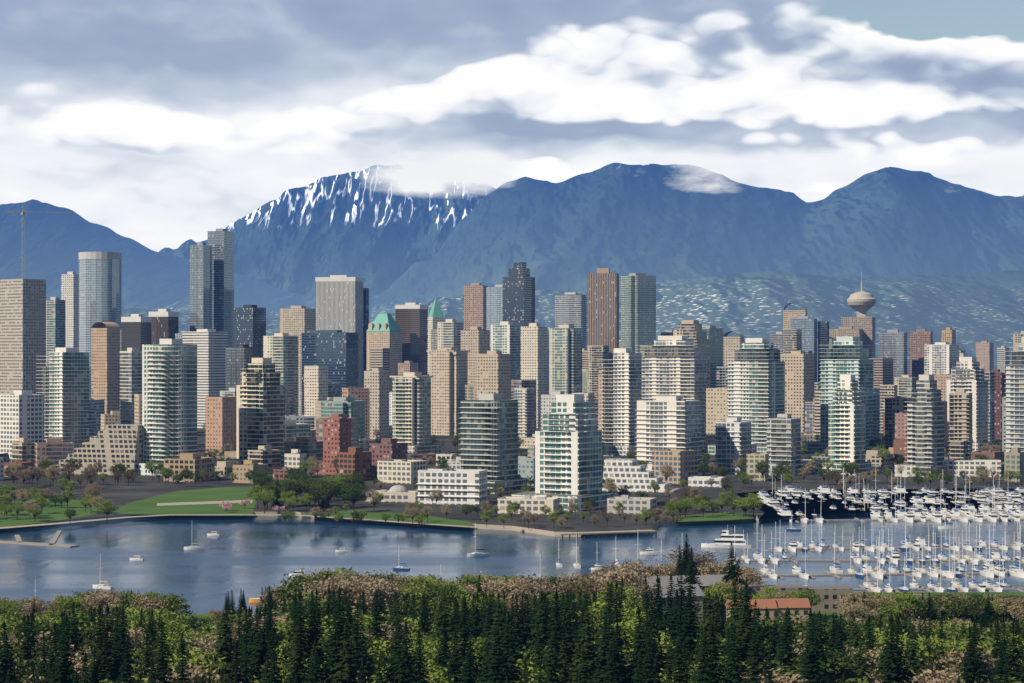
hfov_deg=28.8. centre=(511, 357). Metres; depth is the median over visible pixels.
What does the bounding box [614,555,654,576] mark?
bud tree
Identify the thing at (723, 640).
spring tree
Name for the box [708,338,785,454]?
building
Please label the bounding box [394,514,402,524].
olive tree
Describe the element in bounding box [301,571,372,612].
bud tree
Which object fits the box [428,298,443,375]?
building spire
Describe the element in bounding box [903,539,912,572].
boat
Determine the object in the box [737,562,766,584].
bud tree
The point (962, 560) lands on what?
boat
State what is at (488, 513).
spring tree
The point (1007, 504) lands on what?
boat
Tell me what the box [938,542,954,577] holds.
boat
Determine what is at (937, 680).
bud tree
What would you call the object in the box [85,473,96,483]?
bare tree
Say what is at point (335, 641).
fir tree
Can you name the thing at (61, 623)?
fir tree
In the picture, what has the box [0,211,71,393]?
skyscraper
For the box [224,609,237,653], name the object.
fir tree
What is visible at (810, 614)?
fir tree
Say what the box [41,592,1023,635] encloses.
park ground
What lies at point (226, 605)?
fir tree
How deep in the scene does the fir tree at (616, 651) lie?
381.30 m
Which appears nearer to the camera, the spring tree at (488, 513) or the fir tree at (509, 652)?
the fir tree at (509, 652)
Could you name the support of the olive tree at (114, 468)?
on the city ground at (138, 488)
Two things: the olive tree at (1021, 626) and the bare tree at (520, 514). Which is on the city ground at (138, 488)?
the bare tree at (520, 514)
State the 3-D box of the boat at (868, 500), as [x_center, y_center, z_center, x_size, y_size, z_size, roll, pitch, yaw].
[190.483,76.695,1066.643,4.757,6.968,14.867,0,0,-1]
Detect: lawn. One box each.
[0,498,104,526]
[110,486,267,514]
[301,510,473,525]
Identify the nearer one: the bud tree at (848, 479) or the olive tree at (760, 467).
the bud tree at (848, 479)
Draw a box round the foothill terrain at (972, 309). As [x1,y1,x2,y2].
[121,270,1023,374]
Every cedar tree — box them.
[220,675,227,682]
[259,660,268,681]
[272,600,278,618]
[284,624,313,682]
[307,640,325,682]
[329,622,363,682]
[377,591,389,625]
[386,598,405,654]
[426,593,458,670]
[476,598,521,682]
[490,592,495,621]
[513,594,530,629]
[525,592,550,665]
[544,592,551,631]
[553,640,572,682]
[560,592,581,637]
[563,665,569,682]
[569,610,600,682]
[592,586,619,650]
[598,617,627,682]
[603,581,613,610]
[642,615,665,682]
[693,590,723,668]
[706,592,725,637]
[717,587,762,671]
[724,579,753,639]
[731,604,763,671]
[845,613,862,651]
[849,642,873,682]
[870,629,893,681]
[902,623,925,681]
[906,615,915,640]
[914,616,922,645]
[958,618,967,640]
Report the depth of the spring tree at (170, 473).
1228.15 m
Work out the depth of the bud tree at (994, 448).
1496.41 m
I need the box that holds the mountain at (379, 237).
[159,165,495,297]
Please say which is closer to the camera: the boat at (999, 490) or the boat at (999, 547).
the boat at (999, 547)
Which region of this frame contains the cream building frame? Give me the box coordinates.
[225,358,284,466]
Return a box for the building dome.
[723,331,743,365]
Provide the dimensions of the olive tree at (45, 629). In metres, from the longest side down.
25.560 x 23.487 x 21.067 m
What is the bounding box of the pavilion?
[365,485,417,502]
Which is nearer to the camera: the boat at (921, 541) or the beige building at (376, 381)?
the boat at (921, 541)
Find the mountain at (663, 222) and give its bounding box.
[275,163,1023,316]
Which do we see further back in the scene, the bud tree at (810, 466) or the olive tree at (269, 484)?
the bud tree at (810, 466)
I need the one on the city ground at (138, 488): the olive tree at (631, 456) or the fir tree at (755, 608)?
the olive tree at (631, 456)
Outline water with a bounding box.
[0,506,1023,614]
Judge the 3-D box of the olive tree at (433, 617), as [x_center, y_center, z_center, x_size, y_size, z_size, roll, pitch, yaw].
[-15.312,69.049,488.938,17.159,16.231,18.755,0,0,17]
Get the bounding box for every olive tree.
[0,612,95,654]
[0,626,57,654]
[0,630,81,671]
[0,652,86,682]
[5,465,20,482]
[37,460,52,478]
[43,601,67,612]
[48,609,98,626]
[49,494,61,507]
[55,495,66,507]
[64,508,76,518]
[65,457,81,476]
[69,590,88,597]
[79,618,146,657]
[81,468,94,484]
[107,462,125,482]
[112,593,149,611]
[124,645,232,682]
[129,634,231,668]
[149,592,194,620]
[173,473,183,482]
[178,673,234,682]
[179,468,189,478]
[188,615,201,630]
[189,472,201,481]
[203,452,213,456]
[211,607,281,637]
[213,470,224,484]
[244,470,254,479]
[248,470,260,485]
[250,472,275,492]
[262,480,276,490]
[267,478,298,503]
[269,595,308,616]
[271,568,334,603]
[279,479,307,502]
[279,589,356,624]
[281,468,307,480]
[291,473,308,495]
[297,476,319,492]
[302,477,330,505]
[302,492,316,508]
[308,489,323,506]
[312,480,342,503]
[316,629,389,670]
[323,473,350,482]
[334,482,356,503]
[339,482,369,510]
[341,472,366,485]
[351,510,362,527]
[365,571,402,579]
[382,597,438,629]
[390,576,423,586]
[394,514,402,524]
[408,593,481,622]
[408,626,474,662]
[411,581,468,606]
[427,606,473,631]
[431,434,437,443]
[434,457,449,466]
[438,464,449,468]
[453,435,460,448]
[460,504,471,514]
[467,578,506,588]
[474,505,480,515]
[480,643,548,667]
[492,483,504,491]
[507,502,520,516]
[511,595,564,614]
[523,573,563,588]
[535,590,588,611]
[565,595,590,605]
[591,644,631,680]
[617,484,631,495]
[623,453,636,458]
[635,490,647,496]
[637,460,649,467]
[693,495,712,512]
[697,461,710,475]
[700,452,711,461]
[705,501,720,510]
[717,466,728,476]
[719,476,730,490]
[721,496,742,515]
[736,469,746,476]
[740,458,745,467]
[748,613,842,654]
[754,651,847,682]
[755,460,769,481]
[770,467,781,479]
[772,464,783,474]
[775,460,792,469]
[782,469,790,478]
[789,644,879,682]
[792,612,864,650]
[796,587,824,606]
[818,469,831,479]
[828,675,918,682]
[836,626,888,659]
[837,462,855,475]
[847,461,859,479]
[851,614,916,636]
[853,622,876,631]
[858,615,916,633]
[861,614,913,626]
[867,439,880,447]
[890,453,906,463]
[912,474,923,488]
[925,593,951,620]
[936,593,977,612]
[938,593,994,620]
[938,626,1009,653]
[939,472,952,487]
[958,672,1023,682]
[959,471,966,481]
[972,454,987,459]
[983,618,1015,635]
[988,627,1023,656]
[990,439,1000,446]
[992,605,1008,619]
[994,620,1023,636]
[997,594,1023,621]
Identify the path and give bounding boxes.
[157,500,252,505]
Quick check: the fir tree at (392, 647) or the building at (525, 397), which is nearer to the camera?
the fir tree at (392, 647)
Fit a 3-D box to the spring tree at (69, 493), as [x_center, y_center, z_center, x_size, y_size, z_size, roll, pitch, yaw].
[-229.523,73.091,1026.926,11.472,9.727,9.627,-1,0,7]
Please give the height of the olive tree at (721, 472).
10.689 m
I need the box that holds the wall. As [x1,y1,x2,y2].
[0,514,511,529]
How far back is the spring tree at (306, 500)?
1000.05 m
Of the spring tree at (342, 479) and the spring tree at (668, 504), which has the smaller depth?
the spring tree at (668, 504)
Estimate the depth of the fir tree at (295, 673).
347.56 m
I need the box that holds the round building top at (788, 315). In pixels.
[783,302,806,353]
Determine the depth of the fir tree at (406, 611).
472.94 m
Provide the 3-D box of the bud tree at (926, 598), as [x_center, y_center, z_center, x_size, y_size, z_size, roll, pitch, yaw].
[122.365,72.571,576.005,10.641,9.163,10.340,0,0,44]
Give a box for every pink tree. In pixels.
[219,501,231,510]
[222,505,231,510]
[240,499,250,505]
[272,505,284,510]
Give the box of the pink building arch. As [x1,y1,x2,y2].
[91,322,119,413]
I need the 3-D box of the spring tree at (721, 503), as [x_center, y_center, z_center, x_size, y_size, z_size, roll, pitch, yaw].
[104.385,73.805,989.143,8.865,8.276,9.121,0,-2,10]
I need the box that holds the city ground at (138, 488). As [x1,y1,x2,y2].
[0,425,1023,536]
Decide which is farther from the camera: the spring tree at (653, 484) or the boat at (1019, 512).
the spring tree at (653, 484)
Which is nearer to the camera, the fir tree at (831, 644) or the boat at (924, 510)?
the fir tree at (831, 644)
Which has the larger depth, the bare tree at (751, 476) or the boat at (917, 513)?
the bare tree at (751, 476)
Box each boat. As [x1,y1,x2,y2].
[93,581,113,589]
[130,556,143,560]
[184,532,204,549]
[207,531,219,535]
[249,595,276,602]
[289,568,306,576]
[335,548,346,551]
[393,555,409,569]
[467,536,489,556]
[556,547,561,567]
[573,534,580,568]
[591,565,600,569]
[640,546,656,554]
[701,526,751,547]
[744,536,750,562]
[753,533,761,558]
[757,491,768,496]
[757,540,765,563]
[760,495,773,503]
[760,534,770,573]
[766,498,779,506]
[768,533,773,558]
[768,545,777,578]
[770,538,779,563]
[775,487,789,495]
[775,532,782,551]
[777,508,792,519]
[781,474,783,502]
[782,531,788,558]
[783,485,794,491]
[786,494,792,499]
[786,525,800,530]
[787,541,797,551]
[790,489,802,495]
[792,563,801,573]
[795,511,803,518]
[796,541,803,547]
[798,541,808,578]
[800,493,808,522]
[802,527,807,550]
[809,519,816,547]
[814,523,822,551]
[815,486,823,522]
[817,484,831,492]
[820,536,826,547]
[829,493,836,497]
[829,542,842,573]
[838,528,844,550]
[846,496,854,500]
[847,487,857,492]
[847,543,856,572]
[848,505,855,515]
[851,498,861,502]
[852,541,859,550]
[853,527,860,563]
[855,549,863,577]
[859,485,867,515]
[859,540,866,546]
[862,526,869,558]
[862,564,872,572]
[863,497,872,502]
[863,548,872,587]
[865,542,874,551]
[867,488,876,494]
[869,505,880,515]
[870,509,879,518]
[870,531,883,578]
[870,551,881,591]
[875,537,885,572]
[877,488,889,495]
[878,529,885,563]
[879,494,885,499]
[881,506,887,514]
[884,509,892,518]
[884,583,892,591]
[886,528,890,559]
[887,544,894,550]
[888,563,898,572]
[890,501,898,521]
[890,550,899,563]
[892,485,907,492]
[894,499,906,506]
[896,509,904,518]
[898,556,908,591]
[899,519,908,550]
[901,502,913,546]
[902,511,914,522]
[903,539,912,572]
[907,503,917,511]
[907,546,912,563]
[910,496,923,502]
[910,579,918,587]
[912,510,920,518]
[912,538,919,550]
[912,544,921,576]
[913,501,923,511]
[915,536,926,546]
[919,515,925,521]
[919,565,928,572]
[920,487,928,492]
[921,508,928,514]
[922,494,935,502]
[925,511,931,518]
[925,530,932,559]
[927,488,936,494]
[927,541,938,576]
[927,559,935,587]
[929,506,935,512]
[929,548,941,571]
[930,512,942,522]
[931,529,937,546]
[931,536,938,563]
[934,554,944,591]
[935,496,943,502]
[937,544,946,559]
[938,514,956,528]
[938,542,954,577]
[939,488,948,492]
[947,567,955,591]
[950,509,961,518]
[950,522,958,559]
[950,543,959,550]
[951,545,962,587]
[952,486,960,510]
[954,498,965,508]
[954,567,961,576]
[956,550,966,571]
[957,529,965,563]
[958,513,968,521]
[959,506,968,514]
[960,583,968,591]
[962,495,970,499]
[963,504,976,511]
[963,540,972,550]
[964,527,971,559]
[966,509,974,518]
[969,552,978,587]
[970,525,979,563]
[971,492,986,500]
[971,548,979,571]
[972,512,983,521]
[976,522,985,559]
[977,584,985,591]
[978,540,986,546]
[979,488,989,494]
[979,503,989,511]
[979,529,994,577]
[981,510,988,518]
[982,540,992,563]
[983,547,994,587]
[983,561,994,570]
[987,510,997,521]
[989,477,998,511]
[990,487,1004,495]
[990,500,1002,509]
[991,519,999,546]
[991,547,1000,559]
[992,570,1002,591]
[993,565,1005,576]
[994,485,999,518]
[996,494,1006,499]
[998,511,1008,521]
[998,532,1007,549]
[1000,544,1006,571]
[1000,555,1009,587]
[1002,499,1012,507]
[1004,531,1010,559]
[1006,490,1021,500]
[1007,511,1013,518]
[1007,524,1023,577]
[1008,508,1016,514]
[1009,547,1023,570]
[1012,521,1019,549]
[1013,504,1020,508]
[1013,515,1019,520]
[1014,486,1023,492]
[1015,508,1023,518]
[1015,543,1022,559]
[1016,518,1023,545]
[1018,498,1023,505]
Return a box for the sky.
[0,0,1023,251]
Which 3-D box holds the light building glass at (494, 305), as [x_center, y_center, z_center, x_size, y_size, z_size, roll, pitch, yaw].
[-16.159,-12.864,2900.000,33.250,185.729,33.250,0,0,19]
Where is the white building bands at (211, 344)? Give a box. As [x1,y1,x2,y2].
[182,329,227,427]
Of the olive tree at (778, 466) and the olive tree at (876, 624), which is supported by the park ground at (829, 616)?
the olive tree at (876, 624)
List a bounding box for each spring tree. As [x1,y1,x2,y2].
[0,484,11,499]
[0,493,10,514]
[0,494,14,515]
[0,503,12,514]
[0,600,26,615]
[0,601,21,621]
[0,614,20,632]
[3,486,18,499]
[10,503,24,518]
[11,613,111,636]
[25,506,41,521]
[27,487,45,497]
[34,496,49,513]
[41,593,90,616]
[54,477,68,494]
[57,489,75,507]
[64,481,77,490]
[72,608,111,624]
[80,495,98,512]
[80,498,88,511]
[96,499,118,522]
[98,473,107,485]
[110,605,173,640]
[114,609,191,645]
[115,675,149,682]
[118,589,136,601]
[129,644,143,662]
[130,647,199,665]
[138,614,202,647]
[142,591,159,596]
[142,647,230,681]
[144,459,160,480]
[145,628,200,646]
[159,467,172,483]
[161,594,188,616]
[163,467,174,482]
[169,632,212,648]
[174,613,194,628]
[195,614,220,630]
[195,618,237,638]
[229,472,236,480]
[246,484,269,509]
[247,658,328,682]
[252,490,276,512]
[262,611,386,657]
[268,632,328,681]
[278,490,295,509]
[278,591,336,616]
[280,510,292,519]
[284,496,300,511]
[299,461,313,475]
[299,493,313,511]
[305,566,362,581]
[320,475,344,483]
[320,645,389,682]
[325,609,388,638]
[333,474,348,498]
[333,506,339,513]
[333,513,343,527]
[360,510,366,520]
[365,636,423,682]
[382,513,390,524]
[384,635,484,680]
[386,583,437,613]
[387,614,450,635]
[398,574,466,597]
[399,514,407,520]
[402,628,433,650]
[412,660,465,682]
[413,499,423,509]
[414,515,422,523]
[416,635,530,675]
[417,510,426,523]
[427,672,460,682]
[432,581,470,597]
[449,574,484,586]
[451,590,511,623]
[460,592,496,616]
[474,646,572,682]
[476,574,525,582]
[476,659,548,682]
[480,509,493,526]
[481,575,509,581]
[489,661,558,682]
[497,513,508,522]
[506,504,518,520]
[520,486,530,492]
[541,505,550,519]
[546,590,577,606]
[548,510,558,522]
[550,604,631,634]
[561,577,598,603]
[561,608,630,645]
[563,511,571,524]
[571,619,696,677]
[574,598,663,643]
[579,511,588,522]
[580,593,643,613]
[588,580,642,608]
[590,590,641,614]
[613,502,624,510]
[623,629,635,653]
[639,509,650,526]
[649,481,660,491]
[656,653,751,682]
[664,669,696,682]
[665,502,674,512]
[667,629,763,664]
[669,510,675,516]
[672,500,688,517]
[678,479,687,486]
[683,500,694,516]
[695,500,710,517]
[701,584,723,607]
[703,580,737,606]
[715,498,729,508]
[719,491,733,507]
[733,498,752,516]
[737,472,750,489]
[739,501,751,516]
[744,492,760,499]
[746,498,763,515]
[752,585,784,598]
[753,616,789,636]
[783,472,793,483]
[789,590,818,605]
[801,443,806,458]
[820,458,833,468]
[857,592,895,617]
[863,624,921,661]
[874,590,935,618]
[876,634,1022,676]
[877,448,890,465]
[882,467,891,477]
[911,466,922,476]
[916,616,966,642]
[925,472,936,487]
[931,621,986,637]
[949,629,1023,680]
[986,598,1011,619]
[1003,470,1017,484]
[1013,473,1021,483]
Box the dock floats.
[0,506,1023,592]
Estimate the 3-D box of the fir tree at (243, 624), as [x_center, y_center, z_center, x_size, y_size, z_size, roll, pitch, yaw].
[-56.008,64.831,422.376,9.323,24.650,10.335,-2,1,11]
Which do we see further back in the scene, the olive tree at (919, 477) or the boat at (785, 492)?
the olive tree at (919, 477)
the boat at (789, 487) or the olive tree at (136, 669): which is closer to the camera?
the olive tree at (136, 669)
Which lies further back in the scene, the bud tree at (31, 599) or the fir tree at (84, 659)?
the bud tree at (31, 599)
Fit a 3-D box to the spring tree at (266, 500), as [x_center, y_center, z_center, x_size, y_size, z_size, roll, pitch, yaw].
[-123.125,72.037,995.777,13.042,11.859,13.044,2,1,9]
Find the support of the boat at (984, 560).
on the water
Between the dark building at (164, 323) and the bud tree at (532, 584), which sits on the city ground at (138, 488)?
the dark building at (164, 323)
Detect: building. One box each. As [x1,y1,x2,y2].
[0,390,43,462]
[0,458,3,479]
[4,461,33,476]
[12,438,34,466]
[35,438,73,469]
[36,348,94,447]
[46,297,64,365]
[54,424,142,474]
[61,272,78,347]
[79,252,121,366]
[89,367,90,398]
[89,398,103,436]
[101,411,119,430]
[120,329,121,350]
[120,348,141,423]
[121,314,151,350]
[134,394,141,423]
[149,309,178,343]
[164,453,214,481]
[175,331,187,338]
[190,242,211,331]
[205,396,235,456]
[208,229,233,346]
[214,451,235,464]
[215,461,233,476]
[220,388,235,396]
[233,459,266,482]
[234,305,265,357]
[248,445,280,473]
[263,333,297,414]
[273,467,299,484]
[280,306,315,414]
[284,449,306,477]
[285,386,293,414]
[285,414,314,428]
[285,420,309,440]
[285,436,322,461]
[301,330,357,414]
[310,429,315,435]
[315,275,363,387]
[315,397,332,428]
[316,414,350,474]
[316,414,358,446]
[318,397,376,450]
[328,380,339,396]
[337,447,371,480]
[342,387,369,440]
[359,435,367,450]
[363,288,368,387]
[364,368,388,438]
[369,438,406,478]
[370,348,389,391]
[377,459,426,483]
[389,391,391,424]
[395,303,427,375]
[398,361,417,375]
[407,453,435,463]
[417,468,488,504]
[426,347,469,434]
[431,326,437,349]
[436,453,456,465]
[438,319,462,349]
[447,456,460,468]
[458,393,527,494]
[461,326,489,382]
[464,283,487,329]
[465,385,475,399]
[476,351,510,399]
[491,321,520,379]
[497,495,559,514]
[511,379,535,399]
[511,394,612,511]
[514,387,536,436]
[518,456,534,485]
[519,434,534,447]
[521,323,547,427]
[528,445,534,456]
[541,391,564,430]
[548,332,548,393]
[549,325,581,393]
[572,392,594,412]
[582,348,587,368]
[582,369,587,392]
[587,268,618,367]
[588,345,608,399]
[595,400,597,429]
[598,374,601,429]
[599,348,644,455]
[602,442,602,477]
[602,458,679,492]
[603,455,609,470]
[607,495,656,513]
[621,273,655,352]
[635,336,708,449]
[640,346,653,357]
[652,449,696,483]
[661,330,672,335]
[688,475,724,486]
[702,325,722,387]
[705,417,752,473]
[706,387,727,450]
[708,338,785,454]
[716,366,727,387]
[746,452,768,480]
[751,443,756,452]
[765,414,805,475]
[770,332,782,347]
[780,351,813,432]
[784,329,801,353]
[790,316,828,381]
[801,433,812,442]
[801,459,824,472]
[805,398,814,440]
[811,454,827,459]
[814,382,819,397]
[815,391,819,440]
[817,339,836,381]
[829,327,862,340]
[841,272,875,357]
[865,450,892,464]
[869,358,892,387]
[871,464,895,471]
[873,388,879,430]
[873,393,878,439]
[880,384,896,432]
[883,413,884,443]
[885,396,911,449]
[893,437,906,463]
[894,375,917,396]
[895,374,946,477]
[895,412,906,438]
[909,329,932,376]
[912,358,923,379]
[924,342,958,374]
[934,374,950,400]
[941,327,955,344]
[941,401,946,452]
[943,459,1000,476]
[947,357,992,451]
[948,389,973,457]
[950,440,967,459]
[959,353,966,356]
[971,450,1003,461]
[976,341,993,371]
[984,371,994,440]
[992,369,1004,438]
[997,346,1009,395]
[1001,337,1023,476]
[1002,396,1005,451]
[1004,447,1023,481]
[1013,331,1023,351]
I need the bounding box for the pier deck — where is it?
[556,530,656,538]
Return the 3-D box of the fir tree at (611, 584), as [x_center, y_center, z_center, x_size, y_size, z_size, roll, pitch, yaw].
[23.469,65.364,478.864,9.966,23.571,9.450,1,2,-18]
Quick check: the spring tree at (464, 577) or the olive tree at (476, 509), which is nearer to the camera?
the spring tree at (464, 577)
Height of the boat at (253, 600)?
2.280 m
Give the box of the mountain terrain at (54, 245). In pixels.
[0,199,369,314]
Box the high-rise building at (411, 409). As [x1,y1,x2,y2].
[390,372,440,453]
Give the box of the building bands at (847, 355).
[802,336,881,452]
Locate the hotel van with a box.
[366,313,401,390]
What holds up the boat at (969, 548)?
on the water
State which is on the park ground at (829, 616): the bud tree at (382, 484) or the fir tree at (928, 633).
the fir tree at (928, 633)
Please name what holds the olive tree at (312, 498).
on the city ground at (138, 488)
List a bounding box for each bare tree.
[7,469,19,485]
[61,465,74,479]
[62,462,77,480]
[74,472,84,489]
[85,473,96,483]
[110,469,119,484]
[113,472,122,485]
[121,468,133,485]
[128,473,136,480]
[152,467,160,482]
[372,570,429,603]
[507,488,518,496]
[519,508,529,525]
[528,575,583,598]
[555,503,563,514]
[564,496,576,506]
[572,571,637,598]
[582,499,593,511]
[588,560,652,587]
[595,560,642,581]
[599,503,607,517]
[601,510,613,526]
[618,489,629,494]
[619,513,628,524]
[650,510,661,525]
[653,546,720,567]
[670,513,680,523]
[675,556,719,573]
[678,488,692,499]
[699,565,724,574]
[720,477,731,489]
[746,473,754,487]
[827,467,837,482]
[896,464,904,477]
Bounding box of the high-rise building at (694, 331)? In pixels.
[673,320,709,387]
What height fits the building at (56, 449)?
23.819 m
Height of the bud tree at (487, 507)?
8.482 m
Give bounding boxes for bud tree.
[0,627,70,654]
[8,463,25,483]
[9,490,19,501]
[9,596,44,614]
[12,641,88,682]
[13,490,28,503]
[13,597,50,620]
[15,469,31,487]
[17,491,31,502]
[21,645,122,682]
[22,499,35,517]
[23,502,41,518]
[26,464,41,486]
[36,456,53,464]
[36,488,54,505]
[41,466,58,485]
[45,643,112,660]
[46,467,58,480]
[48,464,60,482]
[49,593,82,616]
[74,587,130,616]
[78,621,149,666]
[80,590,126,618]
[82,485,101,496]
[84,464,98,477]
[85,483,102,491]
[89,496,105,507]
[93,461,103,476]
[125,590,172,617]
[144,655,251,682]
[165,633,233,657]
[185,632,241,670]
[206,621,254,644]
[207,607,226,623]
[221,443,232,451]
[226,610,292,659]
[255,582,290,610]
[276,575,308,606]
[282,578,337,603]
[291,575,355,605]
[296,568,349,596]
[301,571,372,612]
[306,465,315,475]
[307,455,316,465]
[308,506,322,523]
[311,460,324,477]
[320,570,379,606]
[325,508,332,520]
[343,575,402,613]
[347,617,411,664]
[355,571,408,604]
[367,488,379,497]
[368,495,380,505]
[369,617,411,632]
[373,429,380,436]
[375,436,381,442]
[375,481,384,487]
[388,574,418,581]
[389,580,424,611]
[403,502,415,512]
[408,508,419,524]
[421,506,431,521]
[425,457,434,463]
[431,489,443,506]
[438,582,475,600]
[440,504,451,518]
[461,571,524,602]
[469,578,536,603]
[479,501,492,516]
[494,487,505,497]
[502,595,538,625]
[507,577,561,601]
[514,572,563,597]
[522,511,536,528]
[550,571,587,583]
[553,577,592,600]
[556,516,566,524]
[558,574,586,586]
[567,504,574,511]
[577,559,656,600]
[587,565,607,576]
[590,514,599,523]
[603,481,617,491]
[604,477,612,484]
[608,562,643,599]
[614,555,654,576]
[615,508,623,514]
[631,513,640,521]
[638,561,670,575]
[646,562,677,575]
[657,559,676,574]
[658,464,674,478]
[659,510,669,526]
[664,487,674,499]
[688,487,702,497]
[694,561,744,579]
[706,478,715,489]
[708,581,733,609]
[709,461,716,471]
[716,578,743,603]
[731,457,742,469]
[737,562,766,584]
[738,663,795,682]
[760,667,806,682]
[764,632,806,670]
[769,593,788,598]
[770,612,806,641]
[780,590,795,597]
[798,467,808,482]
[805,458,817,475]
[824,640,907,676]
[832,590,866,607]
[835,592,879,612]
[839,600,877,621]
[845,475,854,483]
[845,617,865,631]
[848,596,895,618]
[856,671,881,682]
[859,471,869,484]
[867,672,938,682]
[870,469,880,478]
[875,592,899,616]
[888,476,899,484]
[899,592,926,618]
[907,615,950,634]
[908,668,988,682]
[915,592,937,617]
[915,665,978,682]
[916,641,1023,682]
[932,594,976,620]
[946,618,987,635]
[965,475,976,487]
[972,607,983,617]
[977,469,992,485]
[988,445,999,450]
[990,594,1018,622]
[994,473,1001,483]
[1007,596,1023,616]
[1013,603,1023,619]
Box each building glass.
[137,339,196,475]
[225,344,256,390]
[486,285,502,347]
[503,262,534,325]
[555,292,586,348]
[879,330,906,384]
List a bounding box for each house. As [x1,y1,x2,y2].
[636,576,678,605]
[649,584,704,625]
[676,574,728,614]
[725,599,777,625]
[742,584,807,598]
[771,598,810,620]
[806,585,852,611]
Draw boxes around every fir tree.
[0,620,18,682]
[0,634,17,682]
[3,668,13,682]
[16,614,37,676]
[17,614,27,652]
[26,614,41,653]
[29,598,38,619]
[35,631,49,682]
[40,622,68,682]
[45,651,57,682]
[48,632,73,682]
[54,610,66,641]
[56,610,69,641]
[57,611,80,682]
[67,607,88,660]
[78,651,92,682]
[80,608,85,624]
[82,603,120,682]
[88,602,124,682]
[88,646,103,682]
[89,605,94,623]
[96,637,112,682]
[110,605,119,650]
[111,606,134,674]
[111,630,128,682]
[115,642,134,682]
[118,609,136,665]
[133,607,146,646]
[137,635,152,682]
[140,609,160,661]
[141,610,154,650]
[147,658,157,682]
[153,619,176,682]
[155,612,164,640]
[171,639,191,682]
[177,633,188,657]
[209,608,240,682]
[215,618,233,660]
[218,666,223,682]
[221,594,228,619]
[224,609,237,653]
[227,641,246,682]
[228,591,236,624]
[233,607,243,654]
[236,590,244,612]
[238,608,254,657]
[239,605,256,669]
[239,643,255,682]
[244,605,266,678]
[250,604,273,680]
[258,589,263,614]
[260,628,282,682]
[263,601,283,659]
[263,604,278,654]
[265,648,281,682]
[266,586,274,611]
[270,485,283,506]
[280,595,302,660]
[280,597,288,619]
[282,590,320,673]
[283,607,306,682]
[286,630,307,682]
[303,598,328,681]
[305,590,314,618]
[306,588,327,635]
[306,647,323,682]
[306,662,316,682]
[310,603,324,642]
[319,494,325,508]
[320,587,333,630]
[321,586,353,680]
[321,610,349,682]
[322,494,330,511]
[325,587,337,634]
[340,592,355,637]
[342,589,349,614]
[342,600,375,682]
[357,658,367,682]
[358,590,368,629]
[360,593,367,613]
[367,589,389,666]
[374,659,384,682]
[377,590,386,627]
[377,619,403,682]
[385,593,393,614]
[386,590,403,632]
[388,621,406,682]
[394,619,424,682]
[401,593,414,631]
[407,594,418,632]
[410,629,430,682]
[416,595,433,635]
[417,595,429,621]
[425,595,430,617]
[432,603,441,632]
[432,618,452,674]
[434,596,446,629]
[444,630,464,682]
[448,597,461,635]
[450,598,461,631]
[450,598,481,676]
[460,595,469,635]
[461,640,481,682]
[461,650,474,680]
[463,592,480,640]
[468,589,483,663]
[475,574,481,599]
[476,605,495,675]
[476,643,494,682]
[477,593,492,640]
[479,591,486,623]
[481,591,495,641]
[482,623,510,682]
[491,612,522,682]
[493,591,509,638]
[497,592,512,648]
[508,595,514,622]
[508,612,522,676]
[510,592,529,656]
[514,592,531,648]
[518,656,530,682]
[523,594,534,638]
[528,592,537,626]
[529,592,550,650]
[531,629,547,682]
[534,589,574,682]
[535,660,545,682]
[537,593,552,634]
[541,632,565,682]
[550,597,562,632]
[554,589,579,674]
[560,593,566,611]
[568,591,580,638]
[569,609,581,647]
[570,604,598,675]
[574,645,595,682]
[577,592,599,669]
[577,593,581,608]
[589,614,619,682]
[597,602,624,680]
[601,579,630,669]
[602,646,617,682]
[606,621,627,682]
[607,581,615,607]
[617,577,627,607]
[621,604,660,682]
[631,590,667,681]
[631,617,660,679]
[631,654,646,682]
[636,636,655,682]
[639,577,650,612]
[640,589,655,635]
[652,575,665,629]
[652,577,664,630]
[654,611,662,636]
[660,574,677,634]
[661,590,684,664]
[661,645,674,682]
[666,566,694,658]
[667,639,691,682]
[668,597,693,670]
[672,554,681,575]
[674,588,700,671]
[675,533,697,575]
[677,639,690,682]
[682,546,705,606]
[682,565,702,648]
[688,630,715,682]
[690,624,703,675]
[691,634,714,682]
[698,616,730,682]
[715,596,728,641]
[721,541,745,592]
[722,622,749,682]
[722,628,729,657]
[723,627,741,681]
[737,579,763,654]
[741,577,756,626]
[743,642,760,682]
[744,607,771,677]
[749,600,759,635]
[761,607,771,660]
[762,655,776,682]
[763,610,781,672]
[770,611,797,666]
[775,607,796,671]
[789,607,826,682]
[797,615,830,682]
[812,609,837,682]
[814,612,822,641]
[824,612,829,642]
[825,612,840,651]
[826,612,842,655]
[829,627,844,676]
[837,612,847,652]
[857,591,868,618]
[861,614,878,672]
[876,615,883,632]
[877,611,907,682]
[877,612,914,682]
[900,617,908,640]
[914,592,926,622]
[919,616,931,651]
[922,592,939,623]
[922,616,935,664]
[928,615,947,664]
[942,593,952,624]
[959,653,967,682]
[960,623,984,682]
[961,616,987,681]
[977,615,985,644]
[979,594,998,629]
[986,617,993,637]
[988,616,1006,681]
[990,645,1005,682]
[991,620,1018,682]
[1002,664,1012,682]
[1003,619,1023,680]
[1009,616,1022,671]
[1017,659,1023,682]
[1020,620,1023,662]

